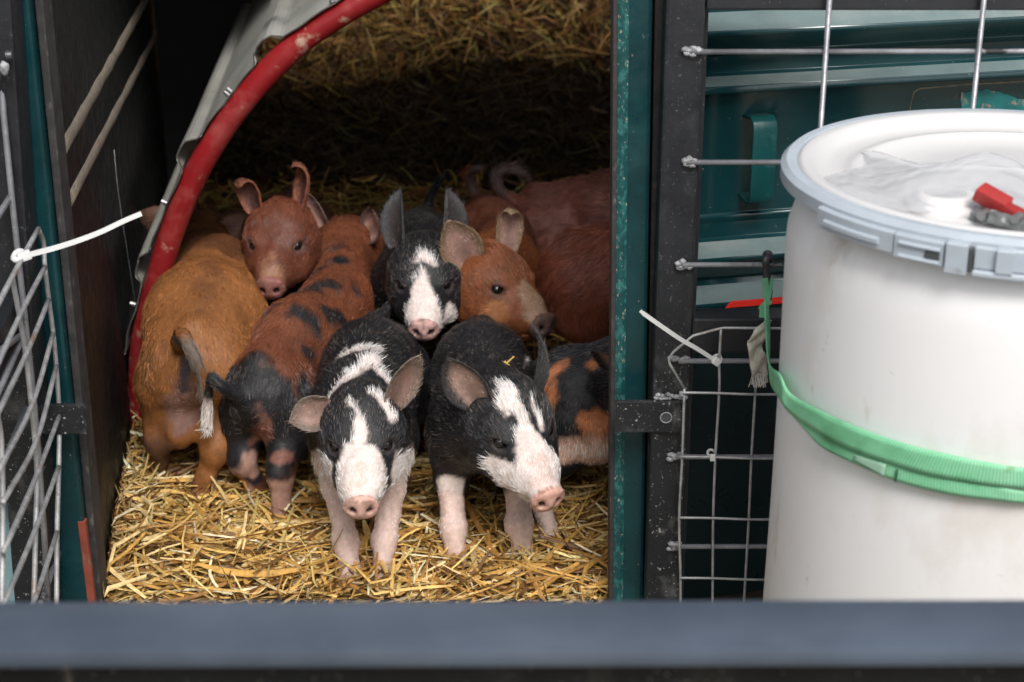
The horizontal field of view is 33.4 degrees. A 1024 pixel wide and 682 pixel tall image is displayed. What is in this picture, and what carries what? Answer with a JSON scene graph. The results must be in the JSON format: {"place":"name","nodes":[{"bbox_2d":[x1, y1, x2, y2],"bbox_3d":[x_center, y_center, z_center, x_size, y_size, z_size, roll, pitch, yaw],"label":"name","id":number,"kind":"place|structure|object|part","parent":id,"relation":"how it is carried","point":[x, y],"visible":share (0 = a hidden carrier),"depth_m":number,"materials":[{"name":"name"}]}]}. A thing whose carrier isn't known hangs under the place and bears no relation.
{"place":"outdoors","nodes":[
{"label":"outdoors","id":0,"kind":"place"},
{"bbox_2d":[0,600,1023,681],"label":"fence rail","id":1,"kind":"object","parent":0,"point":[699,641],"visible":1,"depth_m":0.95,"materials":[{"name":"grey metal"}]},
{"label":"ground","id":2,"kind":"structure","parent":0,"visible":0},
{"bbox_2d":[5,503,14,601],"bbox_3d":[-0.733,0.341,2.123,0.260,0.300,0.030,1,14,4],"label":"painted board","id":3,"kind":"object","parent":2,"relation":"on","point":[8,569],"depth_m":2.08,"materials":[{"name":"blue paint"}]},
{"bbox_2d":[5,0,1023,601],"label":"livestock trailer","id":4,"kind":"object","parent":2,"relation":"on","point":[117,88],"visible":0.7,"depth_m":1.97,"materials":[{"name":"green paint"}]},
{"bbox_2d":[0,0,87,601],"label":"steel gate","id":5,"kind":"structure","parent":4,"relation":"attached to","point":[18,221],"depth_m":1.84,"materials":[{"name":"black metal"}]},
{"bbox_2d":[0,226,61,601],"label":"wire panel","id":6,"kind":"object","parent":5,"relation":"attached to","point":[5,494],"visible":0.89,"depth_m":1.75,"materials":[{"name":"grey metal"}]},
{"bbox_2d":[10,211,141,262],"bbox_3d":[-0.441,-0.107,1.728,0.133,0.044,0.021,-7,23,-17],"label":"zip tie","id":7,"kind":"object","parent":6,"relation":"attached to","point":[24,255],"visible":1,"depth_m":1.72,"materials":[{"name":"white plastic"}]},
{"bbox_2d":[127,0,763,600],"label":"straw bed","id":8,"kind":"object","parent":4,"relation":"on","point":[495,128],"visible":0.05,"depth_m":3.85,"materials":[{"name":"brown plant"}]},
{"bbox_2d":[109,410,190,556],"bbox_3d":[-0.477,0.215,2.316,0.100,0.143,0.412,-3,22,-7],"label":"straw","id":9,"kind":"object","parent":8,"relation":"on","point":[124,500],"depth_m":2.29,"materials":[{"name":"yellow plant"}]},
{"bbox_2d":[124,0,391,429],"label":"pig ark","id":10,"kind":"object","parent":8,"relation":"on","point":[231,98],"visible":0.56,"depth_m":2.38,"materials":[{"name":"red metal"}]},
{"bbox_2d":[234,162,331,305],"bbox_3d":[-0.357,-0.171,2.640,0.156,0.302,0.520,0,22,0],"label":"piglet","id":11,"kind":"object","parent":8,"relation":"on","point":[280,239],"visible":0.68,"depth_m":2.45,"materials":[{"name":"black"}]},
{"bbox_2d":[102,409,608,601],"bbox_3d":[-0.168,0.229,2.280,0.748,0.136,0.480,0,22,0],"label":"long straw","id":12,"kind":"object","parent":8,"relation":"on","point":[292,524],"visible":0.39,"depth_m":2.16,"materials":[{"name":"yellow plant"}]},
{"bbox_2d":[132,206,270,500],"bbox_3d":[-0.462,-0.025,2.569,0.194,0.305,0.773,-4,22,-9],"label":"piglet","id":13,"kind":"object","parent":12,"relation":"on","point":[206,304],"visible":0.73,"depth_m":2.29},
{"bbox_2d":[195,186,384,517],"bbox_3d":[-0.283,0.000,2.465,0.167,0.336,0.596,4,22,9],"label":"piglet","id":14,"kind":"object","parent":12,"relation":"on","point":[264,387],"visible":0.75,"depth_m":2.27},
{"bbox_2d":[284,290,430,599],"bbox_3d":[-0.187,0.113,2.210,0.165,0.318,0.486,0,22,1],"label":"piglet","id":15,"kind":"object","parent":12,"relation":"on","point":[357,417],"visible":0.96,"depth_m":2.08,"materials":[{"name":"black"}]},
{"bbox_2d":[423,314,564,567],"bbox_3d":[-0.032,0.105,2.200,0.163,0.339,0.443,-2,22,-4],"label":"piglet","id":16,"kind":"object","parent":12,"relation":"on","point":[489,413],"visible":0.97,"depth_m":2.06,"materials":[{"name":"black"}]},
{"bbox_2d":[198,158,601,361],"bbox_3d":[0.138,-0.121,3.127,1.715,0.150,1.292,0,22,0],"label":"trodden straw","id":17,"kind":"object","parent":8,"relation":"on","point":[226,206],"visible":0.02,"depth_m":3.58,"materials":[{"name":"brown plant"}]},
{"bbox_2d":[203,43,610,206],"bbox_3d":[0.176,-0.485,3.765,1.831,0.302,0.406,0,22,0],"label":"old straw","id":18,"kind":"object","parent":8,"relation":"on","point":[322,161],"visible":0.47,"depth_m":3.77,"materials":[{"name":"brown plant"}]},
{"bbox_2d":[370,173,468,340],"bbox_3d":[-0.139,-0.135,2.577,0.154,0.286,0.555,0,22,0],"label":"piglet","id":19,"kind":"object","parent":8,"relation":"on","point":[416,274],"visible":0.75,"depth_m":2.37,"materials":[{"name":"black"}]},
{"bbox_2d":[247,0,610,113],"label":"straw heap","id":20,"kind":"object","parent":8,"relation":"on","point":[363,57],"visible":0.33,"depth_m":3.90,"materials":[{"name":"brown plant"}]},
{"bbox_2d":[438,162,555,340],"bbox_3d":[-0.031,-0.138,2.613,0.159,0.257,0.588,-1,22,-2],"label":"piglet","id":21,"kind":"object","parent":8,"relation":"on","point":[491,251],"visible":0.77,"depth_m":2.38,"materials":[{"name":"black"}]},
{"bbox_2d":[488,160,609,250],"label":"piglet","id":22,"kind":"object","parent":8,"relation":"on","point":[551,209],"visible":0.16,"depth_m":2.73},
{"bbox_2d":[532,336,608,538],"bbox_3d":[0.174,0.117,2.234,0.338,0.292,0.217,3,22,7],"label":"piglet","id":23,"kind":"object","parent":8,"relation":"on","point":[576,389],"visible":0.19,"depth_m":2.21,"materials":[{"name":"black"}]},
{"bbox_2d":[536,221,609,343],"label":"piglet","id":24,"kind":"object","parent":8,"relation":"on","point":[572,274],"visible":0.17,"depth_m":2.52},
{"bbox_2d":[615,0,1023,600],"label":"steel gate","id":25,"kind":"structure","parent":4,"relation":"attached to","point":[685,52],"depth_m":1.84,"materials":[{"name":"black metal"}]},
{"bbox_2d":[667,327,780,600],"bbox_3d":[0.316,0.175,1.921,0.293,0.411,0.006,0,22,0],"label":"wire panel","id":26,"kind":"object","parent":25,"relation":"attached to","point":[748,519],"visible":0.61,"depth_m":1.91,"materials":[{"name":"grey metal"}]},
{"bbox_2d":[639,310,721,366],"bbox_3d":[0.181,-0.005,1.837,0.100,0.075,0.019,-6,23,-14],"label":"zip tie","id":27,"kind":"object","parent":26,"relation":"attached to","point":[715,359],"visible":1,"depth_m":1.83,"materials":[{"name":"white plastic"}]},
{"bbox_2d":[706,448,715,460],"bbox_3d":[0.223,0.126,1.909,0.012,0.008,0.024,0,22,0],"label":"zip tie","id":28,"kind":"object","parent":26,"relation":"attached to","point":[712,457],"visible":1,"depth_m":1.90,"materials":[{"name":"white plastic"}]},
{"bbox_2d":[762,250,772,299],"bbox_3d":[0.272,-0.074,1.820,0.013,0.046,0.060,2,22,5],"label":"steel hook","id":29,"kind":"object","parent":25,"relation":"hanging from","point":[767,257],"visible":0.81,"depth_m":1.81,"materials":[{"name":"black metal"}]},
{"bbox_2d":[747,319,771,387],"bbox_3d":[0.262,0.014,1.815,0.027,0.076,0.012,-5,23,-13],"label":"webbing end","id":30,"kind":"object","parent":29,"relation":"hanging from","point":[757,356],"visible":0.93,"depth_m":1.81,"materials":[{"name":"beige fabric"}]},
{"bbox_3d":[0.650,-0.210,2.038,1.000,1.328,0.079,-5,23,-12],"label":"door leaf","id":31,"kind":"part","parent":4,"relation":"part of","materials":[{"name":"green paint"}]},
{"bbox_2d":[763,109,1023,599],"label":"plastic drum","id":32,"kind":"object","parent":2,"relation":"on","point":[902,321],"visible":0.89,"depth_m":1.47,"materials":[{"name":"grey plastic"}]},
{"bbox_2d":[758,278,1023,502],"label":"tie down strap","id":33,"kind":"object","parent":32,"relation":"attached to","point":[919,467],"visible":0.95,"depth_m":1.45,"materials":[{"name":"green fabric"}]},
{"bbox_2d":[969,182,1023,231],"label":"hand tool","id":34,"kind":"object","parent":32,"relation":"on","point":[997,208],"visible":1,"depth_m":1.40,"materials":[{"name":"red plastic"}]}
]}

